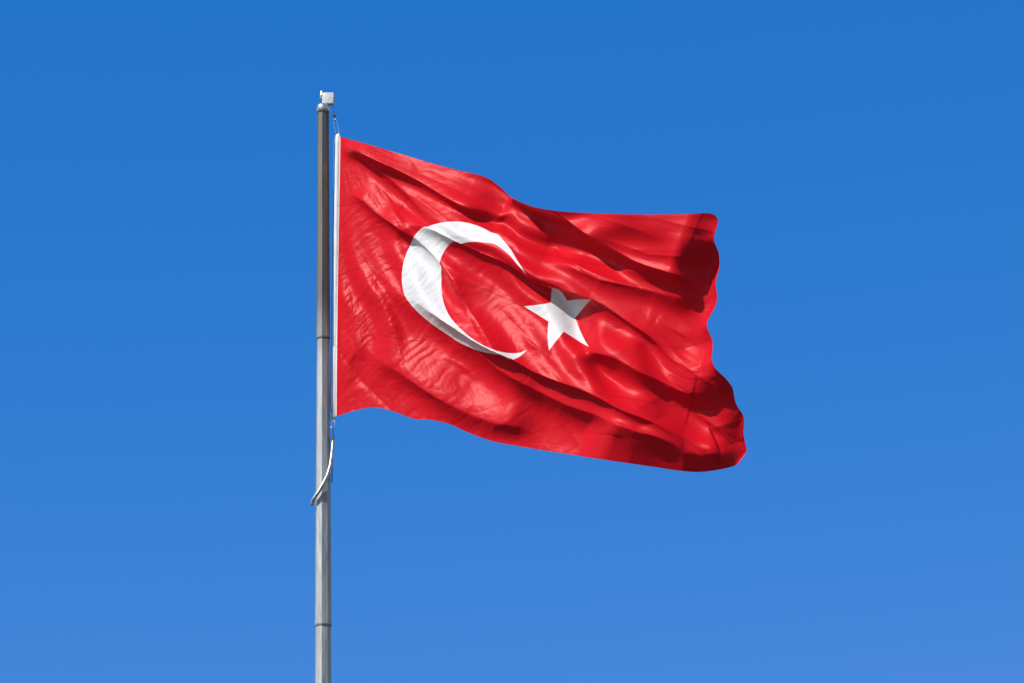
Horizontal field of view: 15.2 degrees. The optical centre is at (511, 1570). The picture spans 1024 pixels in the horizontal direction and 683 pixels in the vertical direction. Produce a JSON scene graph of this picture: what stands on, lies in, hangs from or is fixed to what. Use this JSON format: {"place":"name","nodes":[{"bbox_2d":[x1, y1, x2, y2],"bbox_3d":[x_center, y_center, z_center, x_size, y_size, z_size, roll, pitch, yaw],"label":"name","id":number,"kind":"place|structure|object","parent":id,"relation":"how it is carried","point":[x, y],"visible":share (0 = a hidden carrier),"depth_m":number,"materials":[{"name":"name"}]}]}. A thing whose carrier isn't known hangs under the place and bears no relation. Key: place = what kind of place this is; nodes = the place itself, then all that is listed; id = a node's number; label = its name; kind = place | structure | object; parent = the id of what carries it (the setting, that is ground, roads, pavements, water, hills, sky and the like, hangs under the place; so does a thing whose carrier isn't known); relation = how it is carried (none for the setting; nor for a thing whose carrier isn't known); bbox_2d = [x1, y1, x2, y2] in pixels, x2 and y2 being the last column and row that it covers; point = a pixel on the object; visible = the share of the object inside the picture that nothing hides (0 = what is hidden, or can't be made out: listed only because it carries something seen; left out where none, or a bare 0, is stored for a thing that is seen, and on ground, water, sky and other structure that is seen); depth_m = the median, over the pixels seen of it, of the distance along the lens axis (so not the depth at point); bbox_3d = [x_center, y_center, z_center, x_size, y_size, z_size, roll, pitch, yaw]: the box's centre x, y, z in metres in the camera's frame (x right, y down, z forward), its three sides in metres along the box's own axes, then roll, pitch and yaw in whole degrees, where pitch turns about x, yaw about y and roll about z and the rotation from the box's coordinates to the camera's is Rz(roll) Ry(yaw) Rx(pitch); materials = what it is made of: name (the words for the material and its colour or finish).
{"place":"outdoors","nodes":[
{"label":"outdoors","id":0,"kind":"place"},
{"bbox_2d":[0,0,1023,682],"label":"sky","id":1,"kind":"structure","parent":0,"point":[859,164],"materials":[{"name":"blue"}]},
{"label":"ground","id":2,"kind":"structure","parent":0,"visible":0},
{"bbox_3d":[-1.341,1.366,27.273,2.400,0.460,2.400,0,0,0],"label":"pole plinth","id":3,"kind":"object","parent":2,"relation":"on","visible":0},
{"bbox_2d":[310,91,746,682],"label":"flag","id":4,"kind":"object","parent":3,"relation":"on","point":[478,305],"visible":1,"depth_m":26.49,"materials":[{"name":"fabric"}]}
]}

